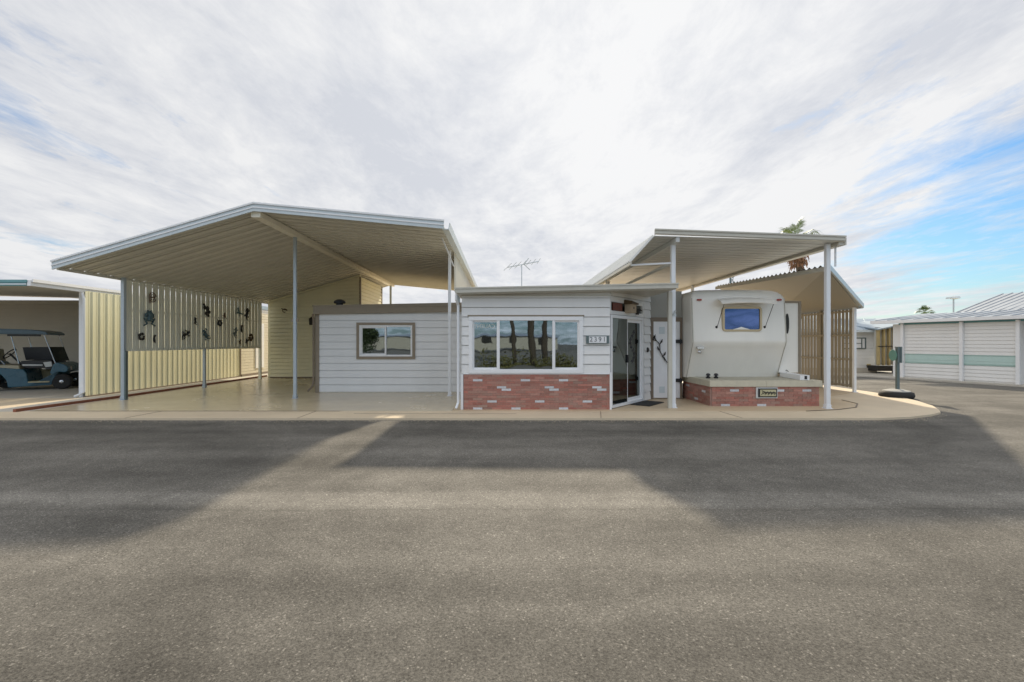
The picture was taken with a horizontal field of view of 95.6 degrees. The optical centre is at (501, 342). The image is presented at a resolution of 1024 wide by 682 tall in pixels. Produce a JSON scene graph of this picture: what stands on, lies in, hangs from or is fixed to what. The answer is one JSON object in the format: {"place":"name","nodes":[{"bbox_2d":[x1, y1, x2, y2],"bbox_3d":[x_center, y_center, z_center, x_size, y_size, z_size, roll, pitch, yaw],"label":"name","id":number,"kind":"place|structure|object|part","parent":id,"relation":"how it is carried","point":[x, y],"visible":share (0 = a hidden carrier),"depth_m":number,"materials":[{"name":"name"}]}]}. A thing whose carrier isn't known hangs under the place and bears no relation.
{"place":"outdoors","nodes":[
{"label":"outdoors","id":0,"kind":"place"},
{"bbox_2d":[0,373,267,411],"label":"neighbour driveway","id":1,"kind":"structure","parent":0,"point":[47,391],"depth_m":13.36,"materials":[{"name":"concrete"}]},
{"bbox_2d":[0,329,78,388],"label":"golf cart","id":2,"kind":"object","parent":1,"relation":"on","point":[57,371],"visible":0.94,"depth_m":14.26,"materials":[{"name":"metal blue paint"},{"name":"black vinyl"},{"name":"black plastic"}]},
{"bbox_2d":[0,279,267,397],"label":"neighbour carport","id":3,"kind":"object","parent":1,"relation":"on","point":[67,318],"visible":0.35,"depth_m":16.79,"materials":[{"name":"white paint"}]},
{"bbox_2d":[13,375,266,411],"bbox_3d":[-9.961,1.420,14.609,0.178,0.060,9.984,0,0,1],"label":"timber edging","id":4,"kind":"object","parent":1,"relation":"on","point":[70,403],"visible":0.79,"depth_m":11.80,"materials":[{"name":"brown wood"}]},
{"bbox_2d":[83,291,240,396],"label":"ribbed wall","id":5,"kind":"structure","parent":1,"relation":"on","point":[155,369],"depth_m":13.76,"materials":[{"name":"yellow metal"}]},
{"bbox_2d":[76,298,267,376],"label":"neighbour house","id":6,"kind":"structure","parent":1,"relation":"on","point":[249,361],"depth_m":20.64,"materials":[{"name":"beige"}]},
{"bbox_2d":[255,324,263,367],"bbox_3d":[-10.928,0.150,20.950,0.055,2.000,0.700,0,0,0],"label":"pale door","id":7,"kind":"structure","parent":6,"relation":"in","point":[256,349],"depth_m":21.15,"materials":[{"name":"white plastic"}]},
{"bbox_2d":[33,376,460,410],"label":"driveway","id":8,"kind":"structure","parent":0,"point":[265,394],"depth_m":11.49,"materials":[{"name":"beige concrete"}]},
{"bbox_2d":[50,202,477,399],"bbox_3d":[-5.395,-0.780,16.345,8.570,4.460,12.800,0,0,0],"label":"carport","id":9,"kind":"object","parent":8,"relation":"on","point":[252,257],"visible":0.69,"depth_m":12.52,"materials":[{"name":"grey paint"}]},
{"bbox_2d":[138,333,144,339],"bbox_3d":[-9.477,-0.151,12.220,0.067,0.210,0.212,0,0,0],"label":"wall ornament","id":10,"kind":"object","parent":9,"relation":"attached to","point":[139,337],"depth_m":12.16,"materials":[{"name":"metal"}]},
{"bbox_2d":[143,310,155,326],"bbox_3d":[-9.475,-0.644,12.486,0.164,0.437,0.404,0,0,0],"label":"wall ornament","id":11,"kind":"object","parent":9,"relation":"attached to","point":[149,315],"depth_m":12.44,"materials":[{"name":"blue paint"}]},
{"bbox_2d":[149,292,155,302],"bbox_3d":[-9.474,-1.200,12.599,0.036,0.305,0.269,0,0,0],"label":"wall ornament","id":12,"kind":"object","parent":9,"relation":"attached to","point":[154,295],"depth_m":12.58,"materials":[{"name":"metal"}]},
{"bbox_2d":[182,330,189,339],"bbox_3d":[-9.477,-0.216,13.922,0.080,0.306,0.351,0,0,0],"label":"wall ornament","id":13,"kind":"object","parent":9,"relation":"attached to","point":[186,334],"depth_m":13.88,"materials":[{"name":"metal"}]},
{"bbox_2d":[203,328,209,339],"bbox_3d":[-9.473,-0.252,14.910,0.087,0.395,0.387,0,0,0],"label":"wall ornament","id":14,"kind":"object","parent":9,"relation":"attached to","point":[206,334],"depth_m":14.85,"materials":[{"name":"blue paint"}]},
{"bbox_2d":[203,303,210,316],"bbox_3d":[-9.474,-1.025,14.919,0.048,0.423,0.372,0,0,0],"label":"wall ornament","id":15,"kind":"object","parent":9,"relation":"attached to","point":[208,312],"depth_m":14.91,"materials":[{"name":"metal"}]},
{"bbox_2d":[244,308,249,319],"bbox_3d":[-9.475,-1.045,17.267,0.094,0.482,0.348,0,0,0],"label":"wall ornament","id":16,"kind":"object","parent":9,"relation":"attached to","point":[246,314],"depth_m":17.24,"materials":[{"name":"metal"}]},
{"bbox_2d":[268,275,382,377],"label":"storage shed","id":17,"kind":"structure","parent":8,"relation":"on","point":[354,290],"depth_m":18.68,"materials":[{"name":"yellow"}]},
{"bbox_2d":[307,299,461,392],"bbox_3d":[-3.184,0.090,15.862,4.668,2.720,5.476,0,0,0],"label":"annex","id":18,"kind":"object","parent":8,"relation":"on","point":[380,348],"visible":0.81,"depth_m":13.34,"materials":[{"name":"white"}]},
{"bbox_2d":[356,322,414,358],"bbox_3d":[-3.325,-0.040,13.348,1.680,1.050,0.105,0,0,0],"label":"window","id":19,"kind":"structure","parent":18,"relation":"in","point":[374,340],"depth_m":13.36,"materials":[{"name":"white plastic"}]},
{"bbox_2d":[0,385,940,419],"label":"sidewalk","id":20,"kind":"structure","parent":0,"point":[873,406],"depth_m":9.31,"materials":[{"name":"beige concrete"}]},
{"bbox_2d":[127,400,857,417],"bbox_3d":[-0.572,1.444,9.520,18.518,0.014,2.330,0,0,-6],"label":"sidewalk joint","id":21,"kind":"object","parent":20,"relation":"on","point":[600,411],"visible":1,"depth_m":9.42,"materials":[{"name":"beige concrete"}]},
{"bbox_2d":[778,307,856,391],"bbox_3d":[10.230,0.220,15.505,0.140,2.460,4.230,0,0,0],"label":"slat fence","id":22,"kind":"object","parent":20,"relation":"on","point":[812,336],"visible":0.5,"depth_m":14.31,"materials":[{"name":"beige paint"}]},
{"bbox_2d":[878,347,914,398],"bbox_3d":[10.550,0.805,12.400,0.770,1.370,0.770,0,0,0],"label":"utility post","id":23,"kind":"object","parent":20,"relation":"on","point":[896,356],"visible":0.94,"depth_m":12.33,"materials":[{"name":"metal"}]},
{"bbox_2d":[0,376,1023,681],"bbox_3d":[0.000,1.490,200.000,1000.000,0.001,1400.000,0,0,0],"label":"road","id":24,"kind":"structure","parent":0,"point":[510,550],"depth_m":3.33,"materials":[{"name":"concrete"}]},
{"bbox_2d":[3,415,946,422],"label":"gravel","id":25,"kind":"structure","parent":24,"relation":"on","point":[472,420],"depth_m":8.80,"materials":[{"name":"grey gravel"}]},
{"bbox_2d":[914,305,933,313],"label":"palm tree","id":26,"kind":"object","parent":24,"relation":"on","point":[925,308],"visible":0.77,"depth_m":79.53,"materials":[{"name":"green plant"}]},
{"bbox_2d":[0,0,1023,319],"label":"sky","id":27,"kind":"structure","parent":0,"point":[561,133],"materials":[{"name":"white"}]},
{"bbox_2d":[452,381,855,410],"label":"path","id":28,"kind":"structure","parent":0,"point":[683,404],"depth_m":10.28,"materials":[{"name":"concrete"}]},
{"bbox_2d":[454,283,681,409],"bbox_3d":[1.802,0.075,13.332,5.596,2.750,7.335,0,0,0],"label":"front room","id":29,"kind":"object","parent":28,"relation":"on","point":[526,348],"visible":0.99,"depth_m":9.98,"materials":[{"name":"white"}]},
{"bbox_2d":[508,258,540,285],"bbox_3d":[0.528,-1.611,12.090,0.836,1.123,0.592,0,0,-14],"label":"tv antenna","id":30,"kind":"object","parent":29,"relation":"on","point":[521,266],"visible":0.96,"depth_m":11.99,"materials":[{"name":"silver metal"}]},
{"bbox_2d":[468,315,583,372],"bbox_3d":[0.522,0.040,10.000,2.497,1.250,0.120,0,0,0],"label":"window","id":31,"kind":"structure","parent":29,"relation":"in","point":[497,343],"depth_m":9.99,"materials":[{"name":"clear glass"}]},
{"bbox_2d":[586,336,608,343],"bbox_3d":[2.055,-0.055,9.932,0.490,0.170,0.026,0,0,0],"label":"house number","id":32,"kind":"object","parent":29,"relation":"attached to","point":[597,339],"visible":1,"depth_m":9.93,"materials":[{"name":"white plastic"}]},
{"bbox_2d":[612,302,621,310],"bbox_3d":[2.558,-0.780,10.240,0.014,0.170,0.460,0,0,39],"label":"picture panel","id":33,"kind":"object","parent":29,"relation":"attached to","point":[616,306],"visible":1,"depth_m":10.21,"materials":[{"name":"red wood"}]},
{"bbox_2d":[610,314,643,407],"bbox_3d":[2.882,0.415,10.705,0.115,2.030,1.730,0,0,39],"label":"sliding door","id":34,"kind":"structure","parent":29,"relation":"in","point":[626,332],"depth_m":10.67,"materials":[{"name":"white plastic"}]},
{"bbox_2d":[623,300,638,312],"bbox_3d":[2.958,-0.820,10.597,0.210,0.300,0.360,0,0,39],"label":"birdhouse","id":35,"kind":"object","parent":29,"relation":"attached to","point":[630,306],"visible":1,"depth_m":10.50,"materials":[{"name":"brown wood"}]},
{"bbox_2d":[652,334,666,361],"bbox_3d":[4.094,0.198,11.795,0.518,0.798,0.044,0,0,0],"label":"metal vine","id":36,"kind":"object","parent":29,"relation":"attached to","point":[659,347],"visible":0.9,"depth_m":11.79,"materials":[{"name":"metal"}]},
{"bbox_2d":[650,317,681,398],"bbox_3d":[4.200,0.410,11.831,0.800,2.080,0.098,0,0,0],"label":"storage door","id":37,"kind":"structure","parent":29,"relation":"in","point":[658,368],"depth_m":11.84,"materials":[{"name":"white plastic"}]},
{"bbox_2d":[630,400,663,406],"bbox_3d":[3.432,1.436,10.906,0.450,0.016,0.900,0,0,39],"label":"doormat","id":38,"kind":"object","parent":28,"relation":"on","point":[647,403],"visible":1,"depth_m":10.81,"materials":[{"name":"black rubber"}]},
{"bbox_2d":[583,228,846,408],"bbox_3d":[5.057,-0.485,14.685,4.636,3.870,9.630,0,0,0],"label":"patio awning","id":39,"kind":"object","parent":28,"relation":"on","point":[692,263],"visible":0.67,"depth_m":10.74,"materials":[{"name":"white paint"}]},
{"bbox_2d":[715,247,863,313],"bbox_3d":[8.807,-1.535,13.853,3.355,1.110,7.494,0,0,0],"label":"side awning","id":40,"kind":"object","parent":39,"relation":"attached to","point":[805,287],"visible":0.75,"depth_m":12.87,"materials":[{"name":"grey paint"}]},
{"bbox_2d":[682,290,800,376],"bbox_3d":[6.040,0.072,14.115,2.833,2.755,6.514,0,0,0],"label":"camper trailer","id":41,"kind":"object","parent":28,"relation":"on","point":[741,333],"visible":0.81,"depth_m":11.30,"materials":[{"name":"white metal"}]},
{"bbox_3d":[5.790,-0.557,11.210,0.944,0.597,0.107,0,0,0],"label":"window","id":42,"kind":"part","parent":41,"relation":"part of","materials":[{"name":"gold metal"}]},
{"bbox_2d":[682,375,821,405],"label":"brick deck","id":43,"kind":"structure","parent":28,"relation":"on","point":[727,391],"depth_m":10.50,"materials":[{"name":"red brick"}]},
{"bbox_2d":[756,387,777,397],"bbox_3d":[5.987,1.143,10.464,0.485,0.245,0.042,0,0,0],"label":"deck sign","id":44,"kind":"object","parent":43,"relation":"attached to","point":[766,392],"visible":1,"depth_m":10.46,"materials":[{"name":"black plastic"}]},
{"bbox_2d":[780,372,809,379],"bbox_3d":[6.965,0.803,11.053,0.200,0.113,1.003,0,0,7],"label":"white downspout","id":45,"kind":"object","parent":43,"relation":"on","point":[795,376],"visible":1,"depth_m":10.83,"materials":[{"name":"plastic"}]},
{"bbox_2d":[798,371,1023,386],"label":"sidewalk","id":46,"kind":"structure","parent":0,"point":[884,374],"depth_m":18.20,"materials":[{"name":"concrete"}]},
{"bbox_2d":[780,216,820,318],"bbox_3d":[19.081,-3.356,30.109,3.011,9.623,2.886,0,0,0],"label":"palm tree","id":47,"kind":"object","parent":46,"relation":"on","point":[799,263],"visible":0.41,"depth_m":29.78,"materials":[{"name":"green plant"}]},
{"bbox_2d":[801,318,876,372],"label":"white cottage","id":48,"kind":"structure","parent":46,"relation":"on","point":[865,346],"depth_m":21.99,"materials":[{"name":"white"}]},
{"bbox_2d":[848,338,865,348],"bbox_3d":[16.720,0.050,21.965,1.040,0.540,0.050,0,0,0],"label":"window","id":49,"kind":"structure","parent":48,"relation":"in","point":[861,342],"depth_m":21.96,"materials":[{"name":"white glass"}]},
{"bbox_2d":[857,321,898,373],"bbox_3d":[17.950,0.170,22.650,1.300,2.560,2.700,0,0,0],"label":"shed","id":50,"kind":"object","parent":46,"relation":"on","point":[883,342],"visible":0.6,"depth_m":21.51,"materials":[{"name":"metal"}]},
{"bbox_2d":[870,309,1023,384],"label":"mobile home","id":51,"kind":"object","parent":46,"relation":"on","point":[982,346],"visible":0.94,"depth_m":17.32,"materials":[{"name":"white"}]},
{"bbox_2d":[946,296,960,311],"bbox_3d":[24.327,-0.520,24.964,0.643,3.940,0.479,0,0,-26],"label":"pole lamp","id":52,"kind":"object","parent":46,"relation":"on","point":[954,297],"visible":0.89,"depth_m":24.94,"materials":[{"name":"white metal"}]},
{"bbox_2d":[957,291,1023,311],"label":"grey roof house","id":53,"kind":"structure","parent":0,"point":[1008,301],"depth_m":20.92,"materials":[{"name":"white metal"}]}
]}

